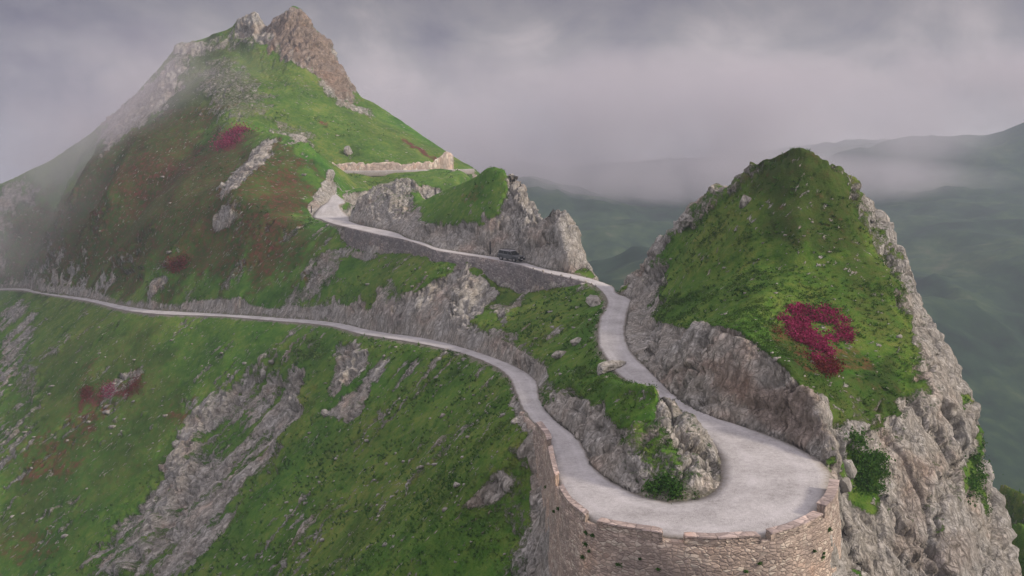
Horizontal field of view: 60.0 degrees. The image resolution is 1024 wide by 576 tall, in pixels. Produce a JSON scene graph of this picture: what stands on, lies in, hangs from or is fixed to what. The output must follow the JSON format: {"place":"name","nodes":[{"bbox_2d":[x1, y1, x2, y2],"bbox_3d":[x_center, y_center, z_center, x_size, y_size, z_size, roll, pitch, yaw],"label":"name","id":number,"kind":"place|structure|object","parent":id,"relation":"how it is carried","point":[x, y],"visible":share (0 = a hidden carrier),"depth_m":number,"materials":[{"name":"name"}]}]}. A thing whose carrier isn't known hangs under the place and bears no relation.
{"place":"outdoors","nodes":[
{"label":"outdoors","id":0,"kind":"place"},
{"bbox_2d":[0,6,479,324],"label":"mountain","id":1,"kind":"structure","parent":0,"point":[253,69],"depth_m":271.72,"materials":[{"name":"green plant"}]},
{"bbox_2d":[160,250,190,272],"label":"rhododendron","id":2,"kind":"object","parent":1,"relation":"on","point":[176,265],"visible":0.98,"depth_m":212.04,"materials":[{"name":"pink plant"}]},
{"bbox_2d":[208,121,256,151],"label":"rhododendron","id":3,"kind":"object","parent":1,"relation":"on","point":[232,130],"visible":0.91,"depth_m":258.51,"materials":[{"name":"plant"}]},
{"bbox_2d":[288,134,306,142],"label":"boulder","id":4,"kind":"object","parent":1,"relation":"on","point":[303,139],"visible":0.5,"depth_m":270.99,"materials":[{"name":"stone"}]},
{"bbox_2d":[344,146,352,155],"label":"boulder","id":5,"kind":"object","parent":1,"relation":"on","point":[347,150],"visible":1,"depth_m":274.74,"materials":[{"name":"stone"}]},
{"bbox_2d":[332,151,453,170],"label":"stone wall","id":6,"kind":"structure","parent":1,"relation":"on","point":[445,160],"depth_m":268.82,"materials":[{"name":"beige stone"}]},
{"bbox_2d":[344,169,473,175],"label":"road","id":7,"kind":"structure","parent":0,"point":[387,172],"depth_m":266.10,"materials":[{"name":"grey asphalt"}]},
{"bbox_2d":[0,190,831,539],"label":"road","id":8,"kind":"structure","parent":0,"point":[766,480],"depth_m":64.08,"materials":[{"name":"grey asphalt"}]},
{"bbox_2d":[342,226,583,293],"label":"roadside wall","id":9,"kind":"structure","parent":8,"relation":"on","point":[522,278],"depth_m":150.89,"materials":[{"name":"grey stone"}]},
{"bbox_2d":[497,248,524,261],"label":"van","id":10,"kind":"object","parent":8,"relation":"on","point":[513,255],"visible":1,"depth_m":147.68,"materials":[{"name":"paint"}]},
{"bbox_2d":[334,167,598,280],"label":"rock pinnacle","id":11,"kind":"object","parent":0,"point":[517,222],"visible":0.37,"depth_m":161.14,"materials":[{"name":"grey stone"}]},
{"bbox_2d":[424,193,433,198],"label":"boulder","id":12,"kind":"object","parent":11,"relation":"on","point":[429,195],"visible":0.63,"depth_m":252.13,"materials":[{"name":"stone"}]},
{"bbox_2d":[0,147,1019,575],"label":"hillside","id":13,"kind":"structure","parent":0,"point":[178,515],"depth_m":147.52,"materials":[{"name":"green plant"}]},
{"bbox_2d":[77,380,93,398],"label":"rhododendron","id":14,"kind":"object","parent":13,"relation":"on","point":[87,390],"visible":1,"depth_m":192.17,"materials":[{"name":"pink plant"}]},
{"bbox_2d":[95,380,122,399],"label":"rhododendron","id":15,"kind":"object","parent":13,"relation":"on","point":[111,386],"visible":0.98,"depth_m":189.30,"materials":[{"name":"plant"}]},
{"bbox_2d":[114,370,145,399],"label":"rhododendron","id":16,"kind":"object","parent":13,"relation":"on","point":[134,384],"visible":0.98,"depth_m":185.82,"materials":[{"name":"pink plant"}]},
{"bbox_2d":[291,335,323,364],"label":"shrub","id":17,"kind":"object","parent":13,"relation":"on","point":[319,355],"visible":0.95,"depth_m":161.01,"materials":[{"name":"green plant"}]},
{"bbox_2d":[321,409,328,416],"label":"boulder","id":18,"kind":"object","parent":13,"relation":"on","point":[324,412],"visible":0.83,"depth_m":138.44,"materials":[{"name":"stone"}]},
{"bbox_2d":[1,121,922,575],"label":"loose stones","id":19,"kind":"object","parent":13,"relation":"on","point":[387,409],"visible":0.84,"depth_m":118.33,"materials":[{"name":"stone"}]},
{"bbox_2d":[90,110,1023,575],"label":"ground cover","id":20,"kind":"object","parent":13,"relation":"on","point":[728,316],"visible":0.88,"depth_m":87.17,"materials":[{"name":"green plant"}]},
{"bbox_2d":[551,351,566,358],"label":"boulder","id":21,"kind":"object","parent":13,"relation":"on","point":[557,354],"visible":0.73,"depth_m":102.18,"materials":[{"name":"stone"}]},
{"bbox_2d":[570,337,580,345],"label":"boulder","id":22,"kind":"object","parent":13,"relation":"on","point":[575,341],"visible":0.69,"depth_m":102.97,"materials":[{"name":"stone"}]},
{"bbox_2d":[585,295,600,306],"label":"boulder","id":23,"kind":"object","parent":13,"relation":"on","point":[592,300],"visible":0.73,"depth_m":118.62,"materials":[{"name":"stone"}]},
{"bbox_2d":[544,351,720,501],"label":"knoll","id":24,"kind":"structure","parent":13,"relation":"on","point":[624,464],"depth_m":64.91,"materials":[{"name":"grey stone"}]},
{"bbox_2d":[597,360,625,375],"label":"boulder","id":25,"kind":"object","parent":24,"relation":"on","point":[604,367],"visible":0.85,"depth_m":85.54,"materials":[{"name":"stone"}]},
{"bbox_2d":[641,467,685,501],"bbox_3d":[10.196,13.055,58.952,3.481,1.862,2.570,7,10,43],"label":"shrub","id":26,"kind":"object","parent":24,"relation":"on","point":[655,486],"visible":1,"depth_m":58.81,"materials":[{"name":"green plant"}]},
{"bbox_2d":[519,412,841,575],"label":"retaining wall","id":27,"kind":"structure","parent":13,"relation":"on","point":[785,549],"depth_m":53.11,"materials":[{"name":"stone"}]},
{"bbox_2d":[0,0,1023,182],"label":"sky","id":28,"kind":"structure","parent":0,"point":[490,83],"materials":[{"name":"grey"}]},
{"bbox_2d":[477,123,1023,493],"bbox_3d":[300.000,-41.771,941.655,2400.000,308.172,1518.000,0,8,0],"label":"hills","id":29,"kind":"structure","parent":0,"point":[952,207],"depth_m":765.87,"materials":[{"name":"green plant"}]},
{"bbox_2d":[580,148,1023,575],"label":"crag","id":30,"kind":"structure","parent":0,"point":[930,440],"depth_m":78.05,"materials":[{"name":"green stone"}]},
{"bbox_2d":[677,213,692,226],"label":"boulder","id":31,"kind":"object","parent":30,"relation":"on","point":[684,220],"visible":0.98,"depth_m":113.00,"materials":[{"name":"stone"}]},
{"bbox_2d":[739,195,751,208],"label":"boulder","id":32,"kind":"object","parent":30,"relation":"on","point":[745,199],"visible":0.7,"depth_m":100.45,"materials":[{"name":"stone"}]},
{"bbox_2d":[769,325,845,378],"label":"rhododendron","id":33,"kind":"object","parent":30,"relation":"on","point":[834,364],"visible":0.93,"depth_m":72.38,"materials":[{"name":"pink plant"}]},
{"bbox_2d":[776,301,858,371],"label":"rhododendron","id":34,"kind":"object","parent":30,"relation":"on","point":[823,346],"visible":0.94,"depth_m":79.14,"materials":[{"name":"plant"}]},
{"bbox_2d":[839,477,851,491],"bbox_3d":[23.700,14.087,63.348,1.096,1.065,0.991,0,8,-3],"label":"boulder","id":35,"kind":"object","parent":30,"relation":"on","point":[845,484],"visible":0.84,"depth_m":63.10,"materials":[{"name":"stone"}]},
{"bbox_2d":[842,459,856,479],"bbox_3d":[24.611,13.357,65.134,1.434,1.584,1.435,6,9,37],"label":"boulder","id":36,"kind":"object","parent":30,"relation":"on","point":[850,469],"visible":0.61,"depth_m":64.65,"materials":[{"name":"stone"}]},
{"bbox_2d":[841,426,895,482],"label":"shrub","id":37,"kind":"object","parent":30,"relation":"on","point":[875,460],"visible":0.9,"depth_m":66.46,"materials":[{"name":"green plant"}]},
{"bbox_2d":[853,464,887,496],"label":"shrub","id":38,"kind":"object","parent":30,"relation":"on","point":[864,485],"visible":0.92,"depth_m":65.49,"materials":[{"name":"green plant"}]},
{"bbox_2d":[964,447,1003,506],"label":"shrub","id":39,"kind":"object","parent":30,"relation":"on","point":[973,481],"visible":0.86,"depth_m":74.20,"materials":[{"name":"green plant"}]}
]}

